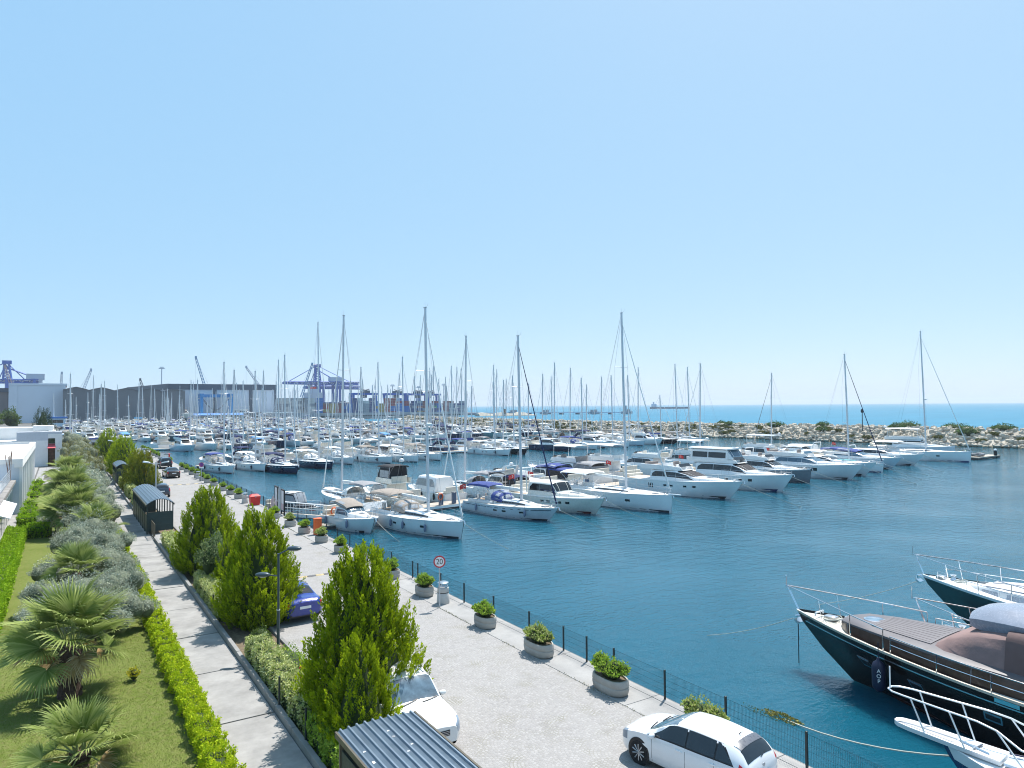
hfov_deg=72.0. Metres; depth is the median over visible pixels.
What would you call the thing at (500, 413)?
mole
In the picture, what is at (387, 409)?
sailing yacht
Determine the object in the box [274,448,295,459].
motor yacht
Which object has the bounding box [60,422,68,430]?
motor yacht
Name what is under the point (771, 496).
mooring line
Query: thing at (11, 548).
bright hedge
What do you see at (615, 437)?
sailing yacht
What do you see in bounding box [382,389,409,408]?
yard crane
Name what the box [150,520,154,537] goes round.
metal gate
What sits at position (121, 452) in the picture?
conifer tree
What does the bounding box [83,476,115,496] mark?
silvery shrub
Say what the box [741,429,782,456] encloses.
motor yacht
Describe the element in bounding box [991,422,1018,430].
breakwater bush
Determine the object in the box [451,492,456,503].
service pedestal
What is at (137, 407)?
sailing yacht
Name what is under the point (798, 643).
anchor chain
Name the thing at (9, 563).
bright hedge
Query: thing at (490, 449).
sailing yacht
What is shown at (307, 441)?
motor yacht
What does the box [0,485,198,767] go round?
lawn
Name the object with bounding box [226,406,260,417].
superyacht
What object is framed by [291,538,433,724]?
conifer tree
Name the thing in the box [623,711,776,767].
parked car
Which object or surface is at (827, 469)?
motor yacht
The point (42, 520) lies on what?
silvery shrub
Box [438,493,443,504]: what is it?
service pedestal
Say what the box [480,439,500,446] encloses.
motor yacht
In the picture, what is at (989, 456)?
floating dock
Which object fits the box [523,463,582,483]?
motor yacht
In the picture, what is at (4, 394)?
shipyard shed
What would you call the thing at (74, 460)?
fan palm
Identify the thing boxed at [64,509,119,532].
silvery shrub
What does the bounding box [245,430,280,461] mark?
motor yacht
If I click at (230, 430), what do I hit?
sailing yacht
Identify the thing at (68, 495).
fan palm
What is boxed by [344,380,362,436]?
sailing yacht
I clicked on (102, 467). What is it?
silvery shrub
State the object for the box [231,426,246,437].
motor yacht
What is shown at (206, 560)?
laurel shrub
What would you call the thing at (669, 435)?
sailing yacht
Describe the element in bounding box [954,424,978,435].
breakwater bush
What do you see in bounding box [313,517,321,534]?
hydrant box
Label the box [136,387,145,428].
sailing yacht
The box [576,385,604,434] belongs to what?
sailing yacht
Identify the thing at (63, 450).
silvery shrub
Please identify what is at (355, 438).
motor yacht
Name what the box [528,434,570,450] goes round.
motor yacht
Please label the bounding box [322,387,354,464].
sailing yacht
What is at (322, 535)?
planter
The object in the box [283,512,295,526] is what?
planter
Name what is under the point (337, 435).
motor yacht
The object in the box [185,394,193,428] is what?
sailing yacht
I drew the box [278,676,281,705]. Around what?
kerb post
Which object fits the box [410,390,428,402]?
yard crane
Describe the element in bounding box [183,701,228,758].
lime hedge
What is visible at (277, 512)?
planter
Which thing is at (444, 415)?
sailing yacht
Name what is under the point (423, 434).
motor yacht
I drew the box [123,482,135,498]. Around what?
variegated hedge
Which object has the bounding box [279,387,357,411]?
container ship
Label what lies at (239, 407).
sailing yacht
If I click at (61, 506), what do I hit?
silvery shrub
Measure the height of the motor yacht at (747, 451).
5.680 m
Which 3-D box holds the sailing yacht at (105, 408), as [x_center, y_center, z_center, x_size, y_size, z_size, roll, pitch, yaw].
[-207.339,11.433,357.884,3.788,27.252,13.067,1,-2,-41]
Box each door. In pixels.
[48,448,54,465]
[315,520,320,530]
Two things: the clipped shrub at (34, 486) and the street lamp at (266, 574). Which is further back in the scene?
the clipped shrub at (34, 486)
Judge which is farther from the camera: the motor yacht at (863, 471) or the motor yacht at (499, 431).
the motor yacht at (499, 431)
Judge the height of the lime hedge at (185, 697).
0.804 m
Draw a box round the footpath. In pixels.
[105,472,312,767]
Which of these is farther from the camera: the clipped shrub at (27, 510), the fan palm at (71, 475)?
the fan palm at (71, 475)
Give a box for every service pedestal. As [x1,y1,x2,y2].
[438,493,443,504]
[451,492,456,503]
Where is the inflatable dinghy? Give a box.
[971,453,984,455]
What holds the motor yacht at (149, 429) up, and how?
on the harbour water
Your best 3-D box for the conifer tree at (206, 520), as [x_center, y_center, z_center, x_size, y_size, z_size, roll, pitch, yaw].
[-18.173,8.702,42.501,4.466,5.474,4.492,0,-2,3]
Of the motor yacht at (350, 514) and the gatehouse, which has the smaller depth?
the motor yacht at (350, 514)
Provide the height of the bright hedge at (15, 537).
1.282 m
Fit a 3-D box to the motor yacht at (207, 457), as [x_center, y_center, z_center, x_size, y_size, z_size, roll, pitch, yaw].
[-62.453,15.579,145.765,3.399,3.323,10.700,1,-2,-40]
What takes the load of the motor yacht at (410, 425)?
on the harbour water
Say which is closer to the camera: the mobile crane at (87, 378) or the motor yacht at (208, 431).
the motor yacht at (208, 431)
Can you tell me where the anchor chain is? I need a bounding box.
[798,624,798,662]
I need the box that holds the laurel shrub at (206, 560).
[193,528,227,575]
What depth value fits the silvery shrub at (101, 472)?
84.77 m
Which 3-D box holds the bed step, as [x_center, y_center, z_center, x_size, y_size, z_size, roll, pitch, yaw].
[-26.401,11.815,54.073,1.800,0.050,4.600,1,-2,-33]
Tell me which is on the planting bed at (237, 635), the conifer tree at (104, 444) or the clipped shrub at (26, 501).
the conifer tree at (104, 444)
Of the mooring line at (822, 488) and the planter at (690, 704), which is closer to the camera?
the planter at (690, 704)
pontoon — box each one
[153,448,169,450]
[195,446,528,468]
[421,482,618,510]
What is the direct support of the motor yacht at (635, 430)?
on the harbour water
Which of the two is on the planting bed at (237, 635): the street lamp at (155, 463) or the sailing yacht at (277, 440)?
the street lamp at (155, 463)
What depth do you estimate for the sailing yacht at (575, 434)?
217.43 m
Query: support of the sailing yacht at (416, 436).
on the harbour water
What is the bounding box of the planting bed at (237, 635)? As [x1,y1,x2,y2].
[102,459,310,745]
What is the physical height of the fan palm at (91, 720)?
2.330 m
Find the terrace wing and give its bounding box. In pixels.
[0,469,15,538]
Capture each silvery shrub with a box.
[13,586,63,631]
[18,576,65,603]
[26,544,82,581]
[36,506,70,531]
[42,564,124,598]
[47,518,101,553]
[55,503,72,510]
[57,438,91,454]
[60,502,88,526]
[60,590,135,644]
[61,446,94,467]
[62,426,89,445]
[62,437,93,447]
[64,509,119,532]
[65,452,99,467]
[65,525,125,550]
[72,444,99,456]
[74,470,107,487]
[74,486,117,508]
[75,537,140,578]
[77,450,104,463]
[77,461,107,477]
[81,457,108,472]
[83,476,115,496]
[87,468,112,485]
[91,497,124,520]
[94,559,148,591]
[96,525,136,548]
[100,579,159,618]
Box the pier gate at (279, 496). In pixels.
[271,485,284,515]
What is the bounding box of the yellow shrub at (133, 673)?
[126,665,140,680]
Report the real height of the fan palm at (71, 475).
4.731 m
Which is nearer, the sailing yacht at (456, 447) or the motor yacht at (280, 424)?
the sailing yacht at (456, 447)
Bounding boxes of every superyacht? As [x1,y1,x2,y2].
[182,409,189,418]
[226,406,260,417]
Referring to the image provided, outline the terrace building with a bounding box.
[0,442,35,514]
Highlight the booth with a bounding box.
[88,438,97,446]
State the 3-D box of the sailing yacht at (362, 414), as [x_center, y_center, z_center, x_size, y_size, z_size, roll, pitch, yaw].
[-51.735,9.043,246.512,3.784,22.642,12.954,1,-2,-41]
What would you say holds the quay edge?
on the ground at (29, 424)
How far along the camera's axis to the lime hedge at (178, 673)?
25.09 m
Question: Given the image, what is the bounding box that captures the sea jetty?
[468,406,632,414]
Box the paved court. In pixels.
[35,467,59,483]
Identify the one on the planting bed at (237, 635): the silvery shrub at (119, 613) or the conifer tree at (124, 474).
the conifer tree at (124, 474)
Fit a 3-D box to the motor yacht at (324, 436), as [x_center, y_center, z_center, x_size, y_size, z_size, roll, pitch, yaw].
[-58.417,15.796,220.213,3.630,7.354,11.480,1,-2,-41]
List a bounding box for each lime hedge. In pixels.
[121,546,130,552]
[135,563,144,571]
[136,588,157,599]
[140,581,154,595]
[141,597,163,621]
[142,608,170,632]
[148,621,179,653]
[155,642,189,672]
[163,658,198,697]
[173,679,208,721]
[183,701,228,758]
[194,739,246,767]
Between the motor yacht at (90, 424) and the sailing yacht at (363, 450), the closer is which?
the sailing yacht at (363, 450)
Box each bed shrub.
[248,623,271,639]
[271,642,307,670]
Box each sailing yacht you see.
[62,371,74,435]
[82,396,90,425]
[89,374,97,424]
[95,384,106,437]
[99,381,107,424]
[113,385,119,421]
[124,396,131,428]
[135,386,145,429]
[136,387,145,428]
[148,389,156,425]
[160,391,166,419]
[161,393,166,419]
[164,389,173,427]
[166,398,172,426]
[169,395,174,421]
[173,395,181,426]
[185,384,198,433]
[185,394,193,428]
[187,389,192,420]
[188,382,195,420]
[191,380,204,442]
[202,362,236,473]
[204,393,213,431]
[204,397,214,432]
[206,388,214,424]
[208,394,218,427]
[213,387,229,438]
[218,386,227,426]
[225,369,251,462]
[229,383,239,431]
[230,381,249,448]
[232,371,266,471]
[235,389,242,422]
[251,390,257,420]
[254,388,265,430]
[254,394,261,422]
[257,368,271,438]
[259,355,299,473]
[261,392,268,424]
[264,360,286,447]
[266,392,276,430]
[270,381,279,425]
[286,383,300,446]
[290,323,333,468]
[290,390,298,422]
[291,382,301,427]
[300,386,312,435]
[306,381,316,422]
[321,315,386,509]
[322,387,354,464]
[326,384,340,430]
[328,394,337,423]
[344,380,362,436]
[351,367,380,453]
[352,363,392,463]
[355,393,361,420]
[356,380,374,436]
[361,385,379,442]
[364,382,381,432]
[365,305,465,538]
[376,355,418,461]
[377,386,388,422]
[379,396,390,432]
[382,385,396,432]
[385,389,399,426]
[388,392,401,427]
[392,374,412,434]
[401,376,422,440]
[404,372,441,460]
[415,375,424,421]
[420,374,453,451]
[424,368,440,424]
[428,366,447,432]
[428,378,444,439]
[436,386,453,430]
[436,386,466,449]
[437,366,460,438]
[441,377,456,430]
[443,335,508,497]
[448,372,470,437]
[449,367,470,430]
[460,335,560,520]
[462,386,489,444]
[462,394,470,426]
[467,363,510,455]
[484,384,501,437]
[489,369,510,429]
[491,375,527,454]
[493,378,524,446]
[499,379,518,428]
[516,384,548,440]
[533,374,562,442]
[540,376,560,434]
[543,363,574,442]
[558,309,680,512]
[559,368,590,439]
[559,376,597,449]
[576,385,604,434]
[589,375,628,446]
[590,376,621,438]
[605,375,644,445]
[631,368,657,436]
[633,395,678,443]
[655,364,691,442]
[669,366,703,442]
[678,363,740,451]
[752,370,808,450]
[802,353,884,472]
[870,331,972,461]
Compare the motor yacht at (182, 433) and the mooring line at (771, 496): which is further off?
the motor yacht at (182, 433)
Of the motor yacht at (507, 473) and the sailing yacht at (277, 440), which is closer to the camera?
the motor yacht at (507, 473)
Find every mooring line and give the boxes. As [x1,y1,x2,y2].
[707,618,792,635]
[742,484,800,506]
[788,720,948,756]
[793,477,850,497]
[818,581,916,604]
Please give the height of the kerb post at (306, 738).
0.950 m
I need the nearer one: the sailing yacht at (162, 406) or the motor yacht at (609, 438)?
the motor yacht at (609, 438)
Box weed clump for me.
[741,702,804,725]
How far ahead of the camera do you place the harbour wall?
679.72 m
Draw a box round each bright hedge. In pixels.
[0,532,24,551]
[0,540,22,568]
[0,555,18,584]
[0,570,14,605]
[0,587,8,632]
[1,524,27,543]
[15,512,40,526]
[26,520,51,538]
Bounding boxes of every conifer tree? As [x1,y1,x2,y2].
[32,406,56,431]
[94,428,116,457]
[103,437,130,470]
[105,434,139,475]
[117,447,143,488]
[123,448,162,488]
[167,485,240,576]
[209,503,305,631]
[210,531,235,579]
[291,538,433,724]
[314,627,403,759]
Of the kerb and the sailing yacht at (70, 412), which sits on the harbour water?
the sailing yacht at (70, 412)
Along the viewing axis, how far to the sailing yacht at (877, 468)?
123.65 m
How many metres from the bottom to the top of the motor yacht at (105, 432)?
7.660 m
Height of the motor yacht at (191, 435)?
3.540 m
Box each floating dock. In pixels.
[322,523,335,529]
[971,449,1000,459]
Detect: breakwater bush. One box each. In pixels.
[766,420,784,426]
[814,425,829,431]
[816,420,828,425]
[887,422,906,429]
[897,420,920,427]
[941,422,969,429]
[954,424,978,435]
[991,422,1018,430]
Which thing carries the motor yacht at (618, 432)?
on the harbour water
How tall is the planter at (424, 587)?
1.231 m
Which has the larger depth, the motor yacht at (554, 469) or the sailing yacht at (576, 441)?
the sailing yacht at (576, 441)
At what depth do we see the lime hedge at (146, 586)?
37.22 m
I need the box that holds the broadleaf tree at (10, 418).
[0,405,21,425]
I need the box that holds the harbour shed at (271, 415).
[261,412,320,418]
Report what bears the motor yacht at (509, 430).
on the harbour water
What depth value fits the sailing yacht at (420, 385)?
345.39 m
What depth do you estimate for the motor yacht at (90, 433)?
238.09 m
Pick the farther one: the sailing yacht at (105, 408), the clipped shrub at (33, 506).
the sailing yacht at (105, 408)
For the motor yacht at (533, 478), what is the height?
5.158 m
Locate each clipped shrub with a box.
[17,506,38,514]
[19,500,40,510]
[22,497,39,505]
[26,488,41,499]
[29,481,41,491]
[31,477,45,485]
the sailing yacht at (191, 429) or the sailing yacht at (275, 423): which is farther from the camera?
the sailing yacht at (275, 423)
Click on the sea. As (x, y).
(985, 415)
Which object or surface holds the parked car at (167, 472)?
on the road
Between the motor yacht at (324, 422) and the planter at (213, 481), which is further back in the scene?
the motor yacht at (324, 422)
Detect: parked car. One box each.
[152,483,169,496]
[157,457,171,468]
[162,467,179,477]
[282,580,321,620]
[380,653,459,742]
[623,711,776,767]
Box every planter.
[179,462,184,469]
[183,464,189,471]
[188,466,194,474]
[199,472,205,480]
[203,474,210,482]
[210,477,217,485]
[219,482,226,490]
[226,484,234,494]
[233,487,242,498]
[268,505,279,518]
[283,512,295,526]
[297,518,310,533]
[314,525,327,542]
[333,534,347,552]
[351,544,368,559]
[384,556,399,579]
[414,572,434,597]
[471,599,496,629]
[522,619,554,658]
[590,650,630,697]
[680,693,729,720]
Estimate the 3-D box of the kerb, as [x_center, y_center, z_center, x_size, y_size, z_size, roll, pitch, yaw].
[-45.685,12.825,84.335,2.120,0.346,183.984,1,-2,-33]
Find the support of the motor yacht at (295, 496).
on the harbour water
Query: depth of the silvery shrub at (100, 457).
103.36 m
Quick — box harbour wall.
[321,412,459,418]
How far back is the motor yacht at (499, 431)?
266.37 m
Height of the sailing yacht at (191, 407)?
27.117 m
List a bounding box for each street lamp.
[143,461,168,486]
[255,546,301,646]
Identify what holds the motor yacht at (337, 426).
on the harbour water
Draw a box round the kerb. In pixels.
[107,471,326,767]
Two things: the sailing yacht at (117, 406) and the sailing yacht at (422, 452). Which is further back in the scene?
the sailing yacht at (117, 406)
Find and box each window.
[1,517,3,535]
[48,420,62,422]
[48,438,54,442]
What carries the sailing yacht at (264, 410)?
on the harbour water
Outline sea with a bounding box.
[353,403,1023,430]
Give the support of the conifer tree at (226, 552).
on the planting bed at (237, 635)
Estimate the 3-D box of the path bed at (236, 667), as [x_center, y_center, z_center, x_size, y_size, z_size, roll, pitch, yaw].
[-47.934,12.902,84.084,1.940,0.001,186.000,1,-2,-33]
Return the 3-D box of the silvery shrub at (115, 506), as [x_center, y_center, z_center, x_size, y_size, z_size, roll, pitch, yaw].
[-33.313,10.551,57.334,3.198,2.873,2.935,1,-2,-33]
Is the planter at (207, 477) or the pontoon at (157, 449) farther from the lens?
the pontoon at (157, 449)
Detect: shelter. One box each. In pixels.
[112,460,129,482]
[132,484,174,534]
[335,710,481,767]
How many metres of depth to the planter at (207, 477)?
93.25 m
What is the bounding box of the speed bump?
[286,573,331,579]
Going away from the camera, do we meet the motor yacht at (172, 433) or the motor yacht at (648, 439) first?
the motor yacht at (648, 439)
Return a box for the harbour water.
[58,420,1023,767]
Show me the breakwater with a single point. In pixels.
(997, 438)
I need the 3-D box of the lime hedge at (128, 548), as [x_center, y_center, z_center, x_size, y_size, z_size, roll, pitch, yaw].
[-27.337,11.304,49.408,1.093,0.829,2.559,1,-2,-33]
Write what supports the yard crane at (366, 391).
on the ground at (29, 424)
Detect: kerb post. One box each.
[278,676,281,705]
[305,707,308,740]
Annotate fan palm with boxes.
[0,572,139,701]
[8,687,153,767]
[32,480,117,533]
[37,537,115,583]
[40,453,88,485]
[40,463,96,496]
[60,499,128,533]
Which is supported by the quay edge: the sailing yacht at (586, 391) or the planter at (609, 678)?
the planter at (609, 678)
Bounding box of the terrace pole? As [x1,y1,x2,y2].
[5,452,11,480]
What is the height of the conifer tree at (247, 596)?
5.640 m
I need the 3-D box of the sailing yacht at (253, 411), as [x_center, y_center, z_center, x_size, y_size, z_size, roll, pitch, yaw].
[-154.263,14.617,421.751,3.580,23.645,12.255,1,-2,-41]
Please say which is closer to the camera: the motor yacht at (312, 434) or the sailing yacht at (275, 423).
the motor yacht at (312, 434)
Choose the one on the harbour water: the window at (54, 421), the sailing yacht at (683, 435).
the sailing yacht at (683, 435)
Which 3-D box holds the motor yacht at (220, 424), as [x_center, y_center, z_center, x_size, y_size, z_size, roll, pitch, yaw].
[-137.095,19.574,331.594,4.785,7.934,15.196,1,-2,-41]
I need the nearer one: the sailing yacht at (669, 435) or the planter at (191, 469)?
the planter at (191, 469)
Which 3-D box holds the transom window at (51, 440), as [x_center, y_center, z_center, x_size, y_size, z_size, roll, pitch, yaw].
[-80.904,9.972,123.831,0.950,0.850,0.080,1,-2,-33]
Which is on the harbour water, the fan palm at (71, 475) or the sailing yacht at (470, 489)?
the sailing yacht at (470, 489)
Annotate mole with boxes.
[475,409,533,415]
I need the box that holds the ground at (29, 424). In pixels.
[0,412,492,553]
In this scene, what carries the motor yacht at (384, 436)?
on the harbour water
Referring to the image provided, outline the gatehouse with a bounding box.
[0,425,61,466]
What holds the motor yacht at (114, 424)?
on the harbour water
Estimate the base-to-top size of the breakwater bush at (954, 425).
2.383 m
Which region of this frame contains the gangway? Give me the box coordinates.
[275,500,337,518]
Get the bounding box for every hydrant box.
[249,494,260,504]
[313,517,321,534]
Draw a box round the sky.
[0,0,1023,405]
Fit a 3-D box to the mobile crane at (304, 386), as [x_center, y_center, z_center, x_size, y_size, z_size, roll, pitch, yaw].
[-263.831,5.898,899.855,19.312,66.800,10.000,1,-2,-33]
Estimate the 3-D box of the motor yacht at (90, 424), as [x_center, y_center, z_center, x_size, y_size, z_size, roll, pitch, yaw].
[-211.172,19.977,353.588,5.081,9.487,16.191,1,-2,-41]
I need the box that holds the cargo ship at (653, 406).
[650,402,687,408]
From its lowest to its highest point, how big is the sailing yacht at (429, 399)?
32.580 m
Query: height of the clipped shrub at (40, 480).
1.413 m
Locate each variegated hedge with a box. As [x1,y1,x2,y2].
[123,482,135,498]
[130,489,132,504]
[160,529,180,555]
[192,569,226,621]
[244,631,313,730]
[303,710,338,767]
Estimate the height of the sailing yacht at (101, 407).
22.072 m
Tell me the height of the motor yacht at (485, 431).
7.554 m
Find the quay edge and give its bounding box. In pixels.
[137,448,812,767]
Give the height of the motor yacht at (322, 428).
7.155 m
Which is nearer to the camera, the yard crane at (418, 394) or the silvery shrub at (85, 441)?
the silvery shrub at (85, 441)
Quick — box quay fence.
[184,462,883,767]
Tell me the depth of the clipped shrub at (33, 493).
76.40 m
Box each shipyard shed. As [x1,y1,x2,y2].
[0,388,8,422]
[8,383,66,422]
[63,387,184,422]
[127,384,275,418]
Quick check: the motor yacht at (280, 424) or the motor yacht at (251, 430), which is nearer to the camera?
the motor yacht at (251, 430)
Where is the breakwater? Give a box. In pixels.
[395,415,1023,448]
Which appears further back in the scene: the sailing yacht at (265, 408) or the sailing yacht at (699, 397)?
the sailing yacht at (265, 408)
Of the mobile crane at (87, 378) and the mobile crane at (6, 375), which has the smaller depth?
the mobile crane at (6, 375)
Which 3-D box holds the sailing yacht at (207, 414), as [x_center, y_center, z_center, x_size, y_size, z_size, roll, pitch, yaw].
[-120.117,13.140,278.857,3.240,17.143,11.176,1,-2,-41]
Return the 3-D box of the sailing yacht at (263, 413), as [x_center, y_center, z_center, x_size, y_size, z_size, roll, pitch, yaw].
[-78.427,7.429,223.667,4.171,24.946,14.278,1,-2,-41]
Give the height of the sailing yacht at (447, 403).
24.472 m
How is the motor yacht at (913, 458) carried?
on the harbour water
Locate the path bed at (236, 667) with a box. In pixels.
[105,471,313,767]
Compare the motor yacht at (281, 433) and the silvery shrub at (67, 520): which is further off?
the motor yacht at (281, 433)
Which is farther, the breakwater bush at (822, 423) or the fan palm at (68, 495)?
the breakwater bush at (822, 423)
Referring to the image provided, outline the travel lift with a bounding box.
[198,394,232,412]
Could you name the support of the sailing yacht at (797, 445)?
on the harbour water
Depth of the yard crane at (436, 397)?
803.33 m
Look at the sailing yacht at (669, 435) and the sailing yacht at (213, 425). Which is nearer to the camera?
the sailing yacht at (669, 435)
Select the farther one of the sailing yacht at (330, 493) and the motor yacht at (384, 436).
the motor yacht at (384, 436)
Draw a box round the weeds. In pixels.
[192,477,642,715]
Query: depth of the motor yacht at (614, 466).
109.09 m
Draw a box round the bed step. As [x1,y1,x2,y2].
[152,532,177,542]
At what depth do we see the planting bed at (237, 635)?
31.14 m
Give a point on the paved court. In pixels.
(40, 471)
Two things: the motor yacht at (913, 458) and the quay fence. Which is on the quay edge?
the quay fence
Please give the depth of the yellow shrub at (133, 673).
25.77 m
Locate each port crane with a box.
[0,360,44,387]
[282,364,358,402]
[304,382,359,401]
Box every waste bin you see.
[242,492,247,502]
[437,581,449,604]
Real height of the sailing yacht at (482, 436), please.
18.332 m
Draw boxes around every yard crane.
[349,389,377,403]
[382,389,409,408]
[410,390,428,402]
[416,390,440,400]
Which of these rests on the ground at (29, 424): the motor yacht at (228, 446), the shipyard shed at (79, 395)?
the shipyard shed at (79, 395)
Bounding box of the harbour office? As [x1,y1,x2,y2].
[194,413,242,419]
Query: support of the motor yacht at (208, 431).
on the harbour water
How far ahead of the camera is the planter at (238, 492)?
76.86 m
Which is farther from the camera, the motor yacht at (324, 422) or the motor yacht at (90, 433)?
the motor yacht at (324, 422)
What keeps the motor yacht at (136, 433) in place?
on the harbour water
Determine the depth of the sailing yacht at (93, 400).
368.48 m
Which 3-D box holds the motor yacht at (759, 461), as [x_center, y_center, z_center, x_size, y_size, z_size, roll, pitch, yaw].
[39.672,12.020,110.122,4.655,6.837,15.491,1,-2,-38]
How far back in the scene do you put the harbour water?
51.05 m
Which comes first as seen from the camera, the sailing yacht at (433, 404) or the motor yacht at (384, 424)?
the sailing yacht at (433, 404)
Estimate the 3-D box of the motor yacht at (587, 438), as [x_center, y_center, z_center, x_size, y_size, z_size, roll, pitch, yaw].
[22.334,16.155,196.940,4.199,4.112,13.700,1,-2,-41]
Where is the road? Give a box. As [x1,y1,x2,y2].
[136,449,664,767]
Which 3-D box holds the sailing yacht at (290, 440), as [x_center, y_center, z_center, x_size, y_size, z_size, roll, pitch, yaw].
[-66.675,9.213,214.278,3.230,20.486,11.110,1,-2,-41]
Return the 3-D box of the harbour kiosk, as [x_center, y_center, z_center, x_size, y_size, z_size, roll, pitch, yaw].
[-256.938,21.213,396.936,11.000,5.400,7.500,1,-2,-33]
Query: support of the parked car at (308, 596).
on the road
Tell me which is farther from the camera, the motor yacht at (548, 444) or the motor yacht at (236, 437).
the motor yacht at (236, 437)
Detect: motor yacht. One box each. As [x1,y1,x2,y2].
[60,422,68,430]
[71,423,81,433]
[81,424,95,437]
[85,418,94,427]
[87,427,97,435]
[91,419,102,432]
[98,417,114,433]
[98,422,116,439]
[109,418,118,429]
[115,419,128,434]
[117,432,132,441]
[122,419,131,433]
[131,422,141,434]
[132,422,146,438]
[137,433,151,441]
[145,420,154,433]
[150,424,168,440]
[150,429,170,447]
[162,423,171,432]
[167,424,183,440]
[169,428,194,451]
[170,424,183,434]
[176,423,186,433]
[184,432,195,439]
[192,421,216,450]
[198,425,214,438]
[199,452,222,462]
[213,418,227,432]
[216,439,230,449]
[229,425,244,442]
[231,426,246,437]
[244,425,261,435]
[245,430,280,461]
[247,436,267,447]
[265,491,322,517]
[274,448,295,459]
[276,418,288,428]
[276,425,291,439]
[286,423,300,434]
[290,446,311,458]
[291,427,304,439]
[298,436,315,445]
[305,425,320,439]
[309,432,334,457]
[311,421,325,431]
[313,427,333,442]
[319,416,328,424]
[319,498,378,532]
[321,428,335,435]
[325,418,340,429]
[330,428,350,442]
[332,434,357,455]
[337,419,352,433]
[346,424,365,443]
[351,417,366,432]
[363,447,424,506]
[371,423,386,434]
[375,432,395,441]
[375,433,395,452]
[376,421,390,428]
[387,426,409,439]
[392,432,413,451]
[408,419,418,427]
[408,474,466,502]
[416,420,432,430]
[416,425,435,440]
[455,430,478,449]
[462,425,483,438]
[472,423,493,437]
[479,454,532,490]
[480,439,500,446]
[480,467,556,480]
[485,421,498,430]
[495,428,510,434]
[506,428,518,436]
[509,461,606,513]
[514,425,532,435]
[515,437,530,445]
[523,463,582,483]
[524,419,536,429]
[526,428,538,434]
[526,437,613,483]
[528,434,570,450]
[533,427,549,434]
[577,434,609,447]
[586,435,640,481]
[597,433,611,439]
[611,429,633,437]
[619,461,744,498]
[620,443,682,474]
[626,419,640,436]
[626,425,661,444]
[665,430,712,466]
[686,434,794,491]
[730,438,812,482]
[739,439,769,454]
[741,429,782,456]
[763,435,864,479]
[778,437,835,454]
[785,575,1023,755]
[799,445,877,475]
[812,447,901,468]
[832,441,923,465]
[868,423,954,450]
[888,666,1023,767]
[911,586,976,628]
[912,545,1023,626]
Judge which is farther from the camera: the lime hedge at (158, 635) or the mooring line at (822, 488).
the mooring line at (822, 488)
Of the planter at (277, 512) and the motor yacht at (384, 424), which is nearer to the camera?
the planter at (277, 512)
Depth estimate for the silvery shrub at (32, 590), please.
33.70 m
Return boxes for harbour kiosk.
[47,417,67,426]
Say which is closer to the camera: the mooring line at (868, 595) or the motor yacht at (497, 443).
the mooring line at (868, 595)
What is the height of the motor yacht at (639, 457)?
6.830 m
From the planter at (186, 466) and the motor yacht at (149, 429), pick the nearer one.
the planter at (186, 466)
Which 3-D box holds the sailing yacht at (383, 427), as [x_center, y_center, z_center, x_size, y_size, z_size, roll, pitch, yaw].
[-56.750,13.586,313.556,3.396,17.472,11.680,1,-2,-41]
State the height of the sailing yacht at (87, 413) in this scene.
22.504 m
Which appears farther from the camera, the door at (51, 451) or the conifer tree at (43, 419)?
the conifer tree at (43, 419)
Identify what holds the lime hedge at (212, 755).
on the lawn at (35, 549)
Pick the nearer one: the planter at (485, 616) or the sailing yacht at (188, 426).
the planter at (485, 616)
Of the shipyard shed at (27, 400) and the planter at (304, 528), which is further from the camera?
the shipyard shed at (27, 400)
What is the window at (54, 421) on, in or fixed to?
in the harbour kiosk
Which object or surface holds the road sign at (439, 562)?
on the quay edge
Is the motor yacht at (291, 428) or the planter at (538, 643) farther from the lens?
the motor yacht at (291, 428)
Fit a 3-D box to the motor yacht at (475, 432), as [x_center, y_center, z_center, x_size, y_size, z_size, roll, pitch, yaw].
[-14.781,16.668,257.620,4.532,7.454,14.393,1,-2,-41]
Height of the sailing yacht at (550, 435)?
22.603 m
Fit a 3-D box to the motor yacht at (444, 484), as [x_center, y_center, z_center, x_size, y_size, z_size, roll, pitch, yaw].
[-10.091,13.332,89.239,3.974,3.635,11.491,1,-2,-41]
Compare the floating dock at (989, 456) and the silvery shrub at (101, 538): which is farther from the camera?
the floating dock at (989, 456)
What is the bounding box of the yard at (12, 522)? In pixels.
[1,467,37,537]
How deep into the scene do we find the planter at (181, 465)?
113.10 m
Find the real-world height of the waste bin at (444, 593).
1.090 m
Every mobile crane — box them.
[4,365,13,387]
[80,368,91,387]
[195,356,207,383]
[245,366,260,384]
[298,363,312,406]
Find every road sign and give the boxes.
[199,462,203,480]
[433,556,445,606]
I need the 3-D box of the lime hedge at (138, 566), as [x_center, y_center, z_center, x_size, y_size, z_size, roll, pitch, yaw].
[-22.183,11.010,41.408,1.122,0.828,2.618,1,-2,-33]
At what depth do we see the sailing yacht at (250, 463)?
132.66 m
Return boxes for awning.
[0,500,16,518]
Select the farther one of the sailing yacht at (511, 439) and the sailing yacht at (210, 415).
the sailing yacht at (210, 415)
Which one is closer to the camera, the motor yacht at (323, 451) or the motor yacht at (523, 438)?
the motor yacht at (323, 451)
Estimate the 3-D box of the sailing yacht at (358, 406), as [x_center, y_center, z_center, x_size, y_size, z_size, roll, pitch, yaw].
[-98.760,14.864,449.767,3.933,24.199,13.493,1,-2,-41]

